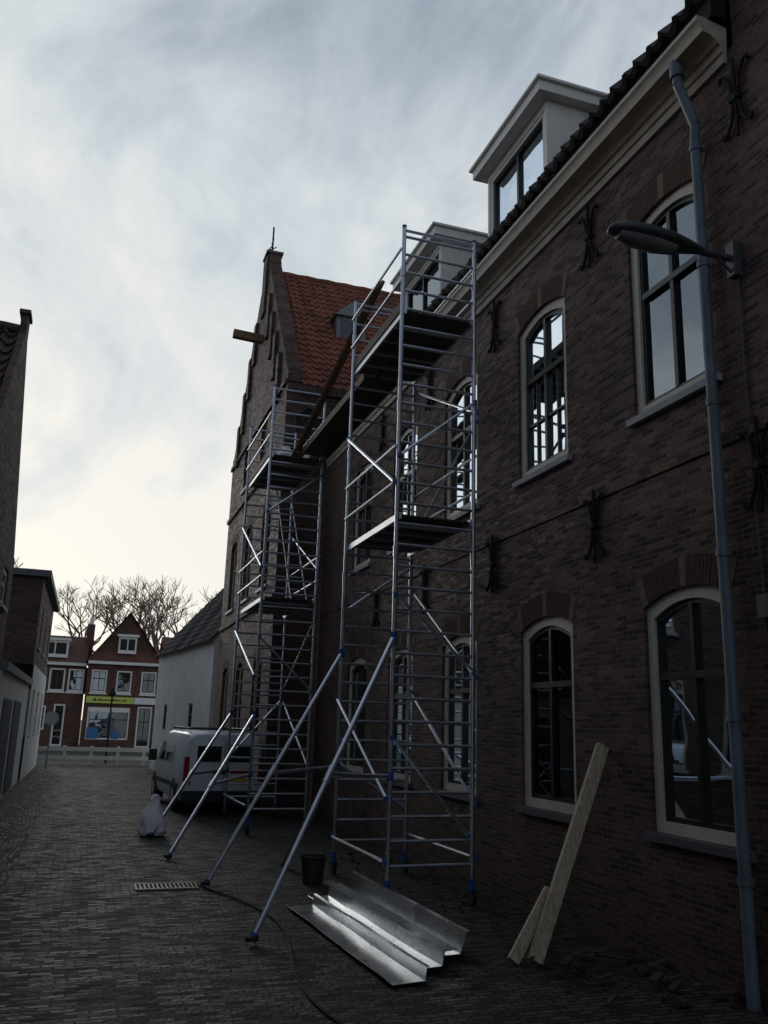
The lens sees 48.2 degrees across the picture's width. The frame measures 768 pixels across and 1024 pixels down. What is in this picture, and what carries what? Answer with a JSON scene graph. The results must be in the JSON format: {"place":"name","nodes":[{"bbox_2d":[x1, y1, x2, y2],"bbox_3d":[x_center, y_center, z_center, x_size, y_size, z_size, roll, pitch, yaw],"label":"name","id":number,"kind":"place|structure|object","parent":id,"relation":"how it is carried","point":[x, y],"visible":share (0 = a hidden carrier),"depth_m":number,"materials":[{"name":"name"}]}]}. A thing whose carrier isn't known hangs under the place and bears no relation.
{"place":"outdoors","nodes":[
{"label":"outdoors","id":0,"kind":"place"},
{"bbox_2d":[0,661,32,797],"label":"garage","id":1,"kind":"structure","parent":0,"point":[15,682],"depth_m":22.73,"materials":[{"name":"white paint"}]},
{"bbox_2d":[0,698,21,795],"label":"garage doors","id":2,"kind":"structure","parent":1,"relation":"in","point":[7,703],"depth_m":22.55,"materials":[{"name":"grey wood"}]},
{"bbox_2d":[1,575,53,764],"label":"walls","id":3,"kind":"structure","parent":0,"point":[29,600],"depth_m":28.94,"materials":[{"name":"brown brick"}]},
{"bbox_2d":[19,664,46,781],"bbox_3d":[-13.470,8.025,32.886,0.182,3.770,10.426,6,-15,-18],"label":"plastered base","id":4,"kind":"object","parent":3,"relation":"attached to","point":[34,710],"visible":0.94,"depth_m":31.55,"materials":[{"name":"white paint"}]},
{"bbox_2d":[23,647,47,737],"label":"window sills","id":5,"kind":"structure","parent":3,"relation":"attached to","point":[46,661],"depth_m":32.35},
{"bbox_2d":[13,567,59,611],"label":"flat roof edge trim","id":6,"kind":"structure","parent":3,"relation":"attached to","point":[47,575],"depth_m":29.38,"materials":[{"name":"grey metal"}]},
{"bbox_2d":[38,609,48,657],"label":"window frames","id":7,"kind":"structure","parent":3,"relation":"attached to","point":[44,633],"depth_m":32.64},
{"bbox_2d":[0,766,57,877],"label":"pavement","id":8,"kind":"structure","parent":0,"point":[20,801],"depth_m":20.25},
{"bbox_2d":[44,711,58,768],"bbox_3d":[-13.778,9.375,35.283,0.565,2.298,0.084,6,-15,-18],"label":"traffic sign","id":9,"kind":"object","parent":8,"relation":"on","point":[51,718],"visible":0.92,"depth_m":35.42,"materials":[{"name":"grey metal"}]},
{"bbox_2d":[86,727,118,738],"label":"window poster","id":10,"kind":"object","parent":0,"point":[91,732],"depth_m":61.88,"materials":[{"name":"blue paper"}]},
{"bbox_2d":[149,632,219,768],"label":"walls","id":11,"kind":"structure","parent":0,"point":[186,677],"depth_m":33.34,"materials":[{"name":"white paint"}]},
{"bbox_2d":[163,703,192,729],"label":"window frames","id":12,"kind":"structure","parent":11,"relation":"attached to","point":[189,715],"depth_m":32.46,"materials":[{"name":"black wood"}]},
{"bbox_2d":[164,705,192,727],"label":"window sashes","id":13,"kind":"object","parent":12,"relation":"in","point":[190,716],"depth_m":32.39,"materials":[{"name":"black wood"}]},
{"bbox_2d":[154,588,223,657],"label":"roof tiles","id":14,"kind":"object","parent":11,"relation":"on","point":[203,625],"visible":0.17,"depth_m":35.87,"materials":[{"name":"grey tile"}]},
{"bbox_2d":[280,813,314,866],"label":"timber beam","id":15,"kind":"structure","parent":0,"point":[285,857],"depth_m":12.64,"materials":[{"name":"brown wood"}]},
{"bbox_2d":[0,0,684,719],"label":"sky","id":16,"kind":"structure","parent":0,"point":[152,152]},
{"bbox_2d":[0,720,767,1023],"bbox_3d":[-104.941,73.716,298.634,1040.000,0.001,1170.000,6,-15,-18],"label":"ground","id":17,"kind":"structure","parent":0,"point":[89,934],"depth_m":8.38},
{"bbox_2d":[0,308,32,666],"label":"walls","id":18,"kind":"structure","parent":17,"relation":"on","point":[12,388],"depth_m":16.80,"materials":[{"name":"brown brick"}]},
{"bbox_2d":[0,570,6,602],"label":"window frames","id":19,"kind":"structure","parent":18,"relation":"attached to","point":[3,591],"depth_m":18.36,"materials":[{"name":"grey wood"}]},
{"bbox_2d":[0,603,7,612],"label":"window sills","id":20,"kind":"structure","parent":18,"relation":"attached to","point":[4,609],"depth_m":17.78,"materials":[{"name":"grey stone"}]},
{"bbox_2d":[0,320,19,385],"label":"roof tiles","id":21,"kind":"object","parent":18,"relation":"attached to","point":[9,331],"visible":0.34,"depth_m":16.49,"materials":[{"name":"grey tile"}]},
{"bbox_2d":[14,557,35,568],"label":"bare tree","id":22,"kind":"object","parent":17,"relation":"on","point":[17,563],"visible":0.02,"depth_m":79.30,"materials":[{"name":"brown plant"}]},
{"bbox_2d":[0,766,60,895],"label":"gutter course","id":23,"kind":"object","parent":17,"relation":"on","point":[5,876],"visible":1,"depth_m":14.46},
{"bbox_2d":[38,624,95,746],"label":"walls","id":24,"kind":"structure","parent":17,"relation":"on","point":[73,702],"depth_m":62.00,"materials":[{"name":"red brick"}]},
{"bbox_2d":[40,668,84,745],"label":"window frames","id":25,"kind":"structure","parent":24,"relation":"attached to","point":[55,705],"depth_m":62.04,"materials":[{"name":"white wood"}]},
{"bbox_2d":[40,669,82,743],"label":"window sashes","id":26,"kind":"object","parent":25,"relation":"in","point":[57,676],"depth_m":62.19,"materials":[{"name":"white wood"}]},
{"bbox_2d":[40,642,87,743],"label":"windows","id":27,"kind":"structure","parent":24,"relation":"attached to","point":[61,648],"depth_m":63.12,"materials":[{"name":"glass"}]},
{"bbox_2d":[50,670,81,689],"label":"curtains","id":28,"kind":"object","parent":27,"relation":"attached to","point":[62,679],"visible":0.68,"depth_m":62.69,"materials":[{"name":"white fabric"}]},
{"bbox_2d":[48,635,88,663],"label":"roof","id":29,"kind":"structure","parent":24,"relation":"attached to","point":[78,650],"depth_m":64.39,"materials":[{"name":"red tile"}]},
{"bbox_2d":[46,618,94,693],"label":"trim","id":30,"kind":"structure","parent":24,"relation":"attached to","point":[68,641],"depth_m":62.71,"materials":[{"name":"white paint"}]},
{"bbox_2d":[36,745,150,765],"bbox_3d":[-11.486,11.338,39.836,18.330,0.832,0.182,6,-15,-18],"label":"white fence","id":31,"kind":"object","parent":17,"relation":"on","point":[91,757],"visible":0.31,"depth_m":39.20,"materials":[{"name":"paint"}]},
{"bbox_2d":[56,576,132,645],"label":"bare tree","id":32,"kind":"object","parent":17,"relation":"on","point":[80,616],"visible":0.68,"depth_m":83.25,"materials":[{"name":"brown plant"}]},
{"bbox_2d":[104,688,115,762],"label":"lamp post","id":33,"kind":"object","parent":17,"relation":"on","point":[112,693],"visible":0.96,"depth_m":41.66,"materials":[{"name":"black metal"}]},
{"bbox_2d":[54,576,179,652],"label":"bare tree","id":34,"kind":"object","parent":17,"relation":"on","point":[112,612],"visible":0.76,"depth_m":81.68,"materials":[{"name":"brown plant"}]},
{"bbox_2d":[79,614,158,747],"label":"walls","id":35,"kind":"structure","parent":17,"relation":"on","point":[129,625],"depth_m":63.18,"materials":[{"name":"red brick"}]},
{"bbox_2d":[86,696,133,703],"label":"shop fascia","id":36,"kind":"structure","parent":35,"relation":"attached to","point":[89,699],"depth_m":62.57,"materials":[{"name":"yellow plastic"}]},
{"bbox_2d":[94,698,125,701],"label":"shop lettering","id":37,"kind":"object","parent":36,"relation":"attached to","point":[108,700],"visible":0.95,"depth_m":62.50},
{"bbox_2d":[88,639,152,745],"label":"windows","id":38,"kind":"structure","parent":35,"relation":"in","point":[116,725],"depth_m":63.98,"materials":[{"name":"clear glass"}]},
{"bbox_2d":[93,672,153,691],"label":"curtains","id":39,"kind":"object","parent":38,"relation":"attached to","point":[118,682],"visible":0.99,"depth_m":63.57,"materials":[{"name":"white fabric"}]},
{"bbox_2d":[85,669,156,747],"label":"window frames","id":40,"kind":"structure","parent":35,"relation":"attached to","point":[129,692],"depth_m":62.96,"materials":[{"name":"white wood"}]},
{"bbox_2d":[88,671,154,745],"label":"window sashes","id":41,"kind":"object","parent":40,"relation":"in","point":[148,680],"depth_m":63.01,"materials":[{"name":"grey wood"}]},
{"bbox_2d":[89,698,155,712],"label":"white fascia","id":42,"kind":"structure","parent":35,"relation":"attached to","point":[146,701],"depth_m":63.15,"materials":[{"name":"paint"}]},
{"bbox_2d":[87,612,159,662],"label":"roof","id":43,"kind":"structure","parent":35,"relation":"on","point":[116,656],"depth_m":63.65,"materials":[{"name":"brown tile"}]},
{"bbox_2d":[88,634,158,695],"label":"trim","id":44,"kind":"structure","parent":35,"relation":"attached to","point":[128,637],"depth_m":63.50,"materials":[{"name":"white paint"}]},
{"bbox_2d":[97,577,197,652],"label":"bare tree","id":45,"kind":"object","parent":17,"relation":"on","point":[152,623],"visible":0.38,"depth_m":88.86,"materials":[{"name":"brown plant"}]},
{"bbox_2d":[137,794,166,835],"bbox_3d":[-4.288,5.622,15.942,0.531,0.743,0.435,6,-15,-18],"label":"rubble bag","id":46,"kind":"object","parent":17,"relation":"on","point":[151,816],"visible":0.99,"depth_m":15.78,"materials":[{"name":"white plastic"}]},
{"bbox_2d":[134,882,198,890],"bbox_3d":[-2.793,4.800,11.005,0.780,0.018,0.416,6,-15,-18],"label":"drain grate","id":47,"kind":"object","parent":17,"relation":"on","point":[183,887],"visible":1,"depth_m":10.97,"materials":[{"name":"metal"}]},
{"bbox_2d":[126,578,219,653],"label":"bare tree","id":48,"kind":"object","parent":17,"relation":"on","point":[155,639],"visible":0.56,"depth_m":80.43,"materials":[{"name":"brown plant"}]},
{"bbox_2d":[141,591,216,644],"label":"bare tree","id":49,"kind":"object","parent":17,"relation":"on","point":[175,621],"visible":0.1,"depth_m":90.81,"materials":[{"name":"brown plant"}]},
{"bbox_2d":[148,726,262,811],"bbox_3d":[-4.760,6.592,22.183,2.457,2.007,5.073,6,-15,-18],"label":"delivery van","id":50,"kind":"object","parent":17,"relation":"on","point":[181,752],"visible":0.73,"depth_m":20.22,"materials":[{"name":"white paint"}]},
{"bbox_2d":[146,384,326,859],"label":"scaffold tower","id":51,"kind":"structure","parent":17,"relation":"on","point":[274,471],"depth_m":18.42,"materials":[{"name":"metal"}]},
{"bbox_2d":[277,446,292,455],"bbox_3d":[-2.153,-1.294,18.755,0.438,0.330,0.370,6,-15,-18],"label":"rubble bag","id":52,"kind":"object","parent":51,"relation":"on","point":[285,452],"visible":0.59,"depth_m":18.65,"materials":[{"name":"white plastic"}]},
{"bbox_2d":[288,280,384,464],"bbox_3d":[-1.050,-2.470,16.643,0.241,1.806,5.469,7,-15,-19],"label":"wooden plank","id":53,"kind":"object","parent":51,"relation":"attached to","point":[339,364],"visible":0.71,"depth_m":16.29,"materials":[{"name":"brown wood"}]},
{"bbox_2d":[303,359,392,457],"bbox_3d":[-0.856,-1.818,16.519,0.039,0.208,6.760,6,-15,-17],"label":"wooden plank","id":54,"kind":"object","parent":51,"relation":"attached to","point":[307,456],"visible":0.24,"depth_m":18.56,"materials":[{"name":"brown wood"}]},
{"bbox_2d":[300,374,396,459],"bbox_3d":[-0.797,-1.724,16.433,0.585,0.143,4.576,6,-15,-18],"label":"gangway","id":55,"kind":"object","parent":51,"relation":"attached to","point":[327,439],"visible":0.88,"depth_m":16.07,"materials":[{"name":"grey wood"}]},
{"bbox_2d":[197,884,343,1023],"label":"power cable","id":56,"kind":"object","parent":17,"relation":"on","point":[319,1007],"visible":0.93,"depth_m":7.66,"materials":[{"name":"rubber"}]},
{"bbox_2d":[213,252,347,814],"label":"walls","id":57,"kind":"structure","parent":17,"relation":"on","point":[274,359],"depth_m":22.85,"materials":[{"name":"brick"}]},
{"bbox_2d":[225,486,266,615],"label":"window sills","id":58,"kind":"structure","parent":57,"relation":"attached to","point":[258,590],"depth_m":25.68,"materials":[{"name":"grey stone"}]},
{"bbox_2d":[222,421,270,727],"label":"window frames","id":59,"kind":"structure","parent":57,"relation":"attached to","point":[231,607],"depth_m":26.21,"materials":[{"name":"wood"}]},
{"bbox_2d":[224,453,270,735],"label":"window sashes","id":60,"kind":"object","parent":59,"relation":"in","point":[258,697],"depth_m":25.10,"materials":[{"name":"wood"}]},
{"bbox_2d":[248,519,270,593],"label":"window panes","id":61,"kind":"object","parent":60,"relation":"in","point":[268,554],"visible":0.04,"depth_m":23.64,"materials":[{"name":"glass"}]},
{"bbox_2d":[232,329,262,344],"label":"hoist beam","id":62,"kind":"structure","parent":57,"relation":"attached to","point":[243,335],"depth_m":27.28,"materials":[{"name":"brown wood"}]},
{"bbox_2d":[223,407,271,670],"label":"brick arches","id":63,"kind":"structure","parent":57,"relation":"attached to","point":[226,663],"depth_m":25.58,"materials":[{"name":"brown brick"}]},
{"bbox_2d":[222,409,272,673],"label":"arch stones","id":64,"kind":"object","parent":57,"relation":"attached to","point":[231,550],"visible":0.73,"depth_m":25.37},
{"bbox_2d":[263,249,283,262],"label":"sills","id":65,"kind":"structure","parent":57,"relation":"on","point":[268,251],"depth_m":27.96,"materials":[{"name":"white stone"}]},
{"bbox_2d":[269,227,276,249],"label":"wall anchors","id":66,"kind":"structure","parent":65,"relation":"on","point":[272,246],"depth_m":28.37,"materials":[{"name":"black metal"}]},
{"bbox_2d":[296,409,322,434],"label":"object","id":67,"kind":"structure","parent":57,"relation":"attached to","point":[301,421],"depth_m":22.52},
{"bbox_2d":[283,272,400,295],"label":"ridge tiles","id":68,"kind":"object","parent":57,"relation":"attached to","point":[322,280],"visible":0.35,"depth_m":28.68,"materials":[{"name":"orange tile"}]},
{"bbox_2d":[284,273,400,390],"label":"roof tiles","id":69,"kind":"object","parent":57,"relation":"attached to","point":[315,306],"visible":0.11,"depth_m":25.93,"materials":[{"name":"tile"}]},
{"bbox_2d":[329,301,370,339],"bbox_3d":[-1.270,-5.402,26.555,1.118,1.430,2.080,6,-15,-18],"label":"lead dormer","id":70,"kind":"object","parent":69,"relation":"attached to","point":[343,327],"visible":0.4,"depth_m":25.66,"materials":[{"name":"grey metal"}]},
{"bbox_2d":[300,846,326,885],"bbox_3d":[-0.958,4.764,11.587,0.375,0.487,0.364,6,-15,-18],"label":"bucket","id":71,"kind":"object","parent":17,"relation":"on","point":[312,865],"visible":1,"depth_m":11.46,"materials":[{"name":"plastic"}]},
{"bbox_2d":[201,224,478,942],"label":"scaffold tower","id":72,"kind":"structure","parent":17,"relation":"on","point":[416,345],"depth_m":12.12,"materials":[{"name":"metal"}]},
{"bbox_2d":[286,871,469,985],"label":"zinc gutter sheets","id":73,"kind":"object","parent":17,"relation":"on","point":[393,938],"visible":1,"depth_m":8.61,"materials":[{"name":"silver metal"}]},
{"bbox_2d":[271,835,762,1021],"bbox_3d":[0.199,4.958,11.343,2.219,0.060,10.852,6,-15,-18],"label":"rubble","id":74,"kind":"object","parent":17,"relation":"on","point":[687,979],"visible":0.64,"depth_m":10.06,"materials":[{"name":"stone"}]},
{"bbox_2d":[507,886,548,964],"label":"timber beam","id":75,"kind":"structure","parent":17,"relation":"on","point":[521,944],"depth_m":8.02,"materials":[{"name":"brown wood"}]},
{"bbox_2d":[311,0,767,1012],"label":"walls","id":76,"kind":"structure","parent":17,"relation":"on","point":[647,900],"depth_m":9.70,"materials":[{"name":"brick"}]},
{"bbox_2d":[319,15,726,467],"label":"cornice","id":77,"kind":"structure","parent":76,"relation":"attached to","point":[644,112],"depth_m":10.38,"materials":[{"name":"beige paint"}]},
{"bbox_2d":[477,0,725,263],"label":"roof gutter","id":78,"kind":"object","parent":77,"relation":"on","point":[714,11],"visible":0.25,"depth_m":9.15,"materials":[{"name":"black metal"}]},
{"bbox_2d":[349,153,718,662],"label":"brick arches","id":79,"kind":"structure","parent":76,"relation":"attached to","point":[677,172],"depth_m":9.73,"materials":[{"name":"brown brick"}]},
{"bbox_2d":[348,372,722,575],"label":"window sills","id":80,"kind":"structure","parent":76,"relation":"attached to","point":[675,399],"depth_m":9.23,"materials":[{"name":"grey stone"}]},
{"bbox_2d":[346,182,735,846],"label":"window frames","id":81,"kind":"structure","parent":76,"relation":"attached to","point":[658,608],"depth_m":9.79,"materials":[{"name":"beige wood"}]},
{"bbox_2d":[349,195,734,832],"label":"window sashes","id":82,"kind":"object","parent":81,"relation":"attached to","point":[671,279],"depth_m":10.30,"materials":[{"name":"white wood"}]},
{"bbox_2d":[359,313,565,562],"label":"window panes","id":83,"kind":"object","parent":82,"relation":"attached to","point":[556,336],"visible":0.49,"depth_m":11.82,"materials":[{"name":"clear glass"}]},
{"bbox_2d":[352,603,734,826],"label":"window panes","id":84,"kind":"object","parent":81,"relation":"attached to","point":[682,743],"visible":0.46,"depth_m":8.14,"materials":[{"name":"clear glass"}]},
{"bbox_2d":[347,144,736,665],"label":"arch stones","id":85,"kind":"object","parent":76,"relation":"attached to","point":[681,559],"visible":0.75,"depth_m":10.73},
{"bbox_2d":[340,770,756,862],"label":"sills","id":86,"kind":"structure","parent":76,"relation":"attached to","point":[718,850],"depth_m":8.08,"materials":[{"name":"grey stone"}]},
{"bbox_2d":[371,52,767,626],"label":"wall anchors","id":87,"kind":"structure","parent":76,"relation":"attached to","point":[759,464],"depth_m":9.76,"materials":[{"name":"black metal"}]},
{"bbox_2d":[536,202,704,799],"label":"window","id":88,"kind":"structure","parent":76,"relation":"attached to","point":[691,326],"depth_m":10.32,"materials":[{"name":"clear glass"}]},
{"bbox_2d":[542,223,674,795],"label":"curtains","id":89,"kind":"object","parent":88,"relation":"attached to","point":[664,336],"visible":0.01,"depth_m":9.62,"materials":[{"name":"white fabric"}]},
{"bbox_2d":[607,221,767,645],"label":"street lamp","id":90,"kind":"object","parent":76,"relation":"attached to","point":[648,238],"visible":1,"depth_m":7.64,"materials":[{"name":"grey metal"}]},
{"bbox_2d":[669,59,760,1011],"bbox_3d":[2.980,-0.378,7.829,0.301,8.866,0.150,1,-14,3],"label":"rain pipe","id":91,"kind":"object","parent":76,"relation":"attached to","point":[745,879],"visible":1,"depth_m":7.59,"materials":[{"name":"grey metal"}]},
{"bbox_2d":[721,0,732,49],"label":"roof","id":92,"kind":"structure","parent":76,"relation":"on","point":[726,24],"depth_m":14.00,"materials":[{"name":"tile"}]},
{"bbox_2d":[425,0,703,311],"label":"roof tiles","id":93,"kind":"object","parent":92,"relation":"attached to","point":[640,63],"visible":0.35,"depth_m":10.86,"materials":[{"name":"black tile"}]},
{"bbox_2d":[390,221,487,311],"bbox_3d":[1.246,-4.365,17.584,1.559,1.728,2.522,6,-15,-18],"label":"dormer","id":94,"kind":"object","parent":93,"relation":"attached to","point":[429,250],"visible":0.45,"depth_m":16.68,"materials":[{"name":"white paint"}]},
{"bbox_2d":[406,249,439,306],"bbox_3d":[0.822,-4.324,17.426,0.117,1.202,1.893,6,-15,-18],"label":"dormer frame","id":95,"kind":"object","parent":94,"relation":"attached to","point":[423,272],"visible":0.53,"depth_m":17.47,"materials":[{"name":"white wood"}]},
{"bbox_2d":[408,255,438,310],"bbox_3d":[0.821,-4.369,17.436,0.082,1.183,1.781,6,-15,-18],"label":"dormer sash","id":96,"kind":"object","parent":95,"relation":"attached to","point":[423,280],"visible":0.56,"depth_m":17.46,"materials":[{"name":"wood"}]},
{"bbox_2d":[416,263,438,309],"bbox_3d":[1.011,-4.340,17.496,0.026,1.364,1.911,6,-15,-18],"label":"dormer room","id":97,"kind":"object","parent":96,"relation":"attached to","point":[432,286],"visible":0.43,"depth_m":17.71,"materials":[{"name":"white paint"}]},
{"bbox_2d":[469,73,607,236],"bbox_3d":[2.578,-5.276,13.785,1.559,1.728,2.457,6,-15,-18],"label":"dormer","id":98,"kind":"object","parent":93,"relation":"attached to","point":[565,107],"visible":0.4,"depth_m":12.96,"materials":[{"name":"white paint"}]},
{"bbox_2d":[484,182,546,253],"bbox_3d":[2.025,-4.534,13.414,0.078,0.130,2.015,6,-15,-18],"label":"dormer flashing","id":99,"kind":"object","parent":98,"relation":"attached to","point":[518,214],"visible":0.14,"depth_m":13.12,"materials":[{"name":"grey metal"}]},
{"bbox_2d":[491,113,544,234],"bbox_3d":[2.154,-5.234,13.627,0.117,1.202,1.828,6,-15,-18],"label":"dormer frame","id":100,"kind":"object","parent":98,"relation":"attached to","point":[522,143],"visible":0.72,"depth_m":13.84,"materials":[{"name":"white wood"}]},
{"bbox_2d":[494,121,542,228],"bbox_3d":[2.153,-5.279,13.637,0.082,1.183,1.716,6,-15,-18],"label":"dormer sash","id":101,"kind":"object","parent":100,"relation":"attached to","point":[517,157],"visible":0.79,"depth_m":13.71,"materials":[{"name":"wood"}]},
{"bbox_2d":[498,126,542,225],"bbox_3d":[2.166,-5.233,13.630,0.001,1.091,1.716,6,-15,-18],"label":"dormer pane","id":102,"kind":"object","parent":101,"relation":"attached to","point":[531,162],"visible":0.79,"depth_m":13.57,"materials":[{"name":"clear glass"}]},
{"bbox_2d":[527,742,608,965],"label":"timber beam","id":103,"kind":"structure","parent":17,"relation":"on","point":[552,904],"depth_m":8.39,"materials":[{"name":"brown wood"}]},
{"bbox_2d":[531,944,739,1007],"bbox_3d":[2.149,4.049,7.579,1.620,0.084,1.862,6,-15,-18],"label":"debris pile","id":104,"kind":"object","parent":17,"relation":"on","point":[605,953],"visible":0.95,"depth_m":7.41,"materials":[{"name":"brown wood"}]},
{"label":"walls","id":105,"kind":"object","parent":17,"relation":"on","visible":0},
{"bbox_2d":[159,637,172,651],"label":"roof","id":106,"kind":"structure","parent":105,"relation":"attached to","point":[165,641],"depth_m":68.89,"materials":[{"name":"red tile"}]}
]}

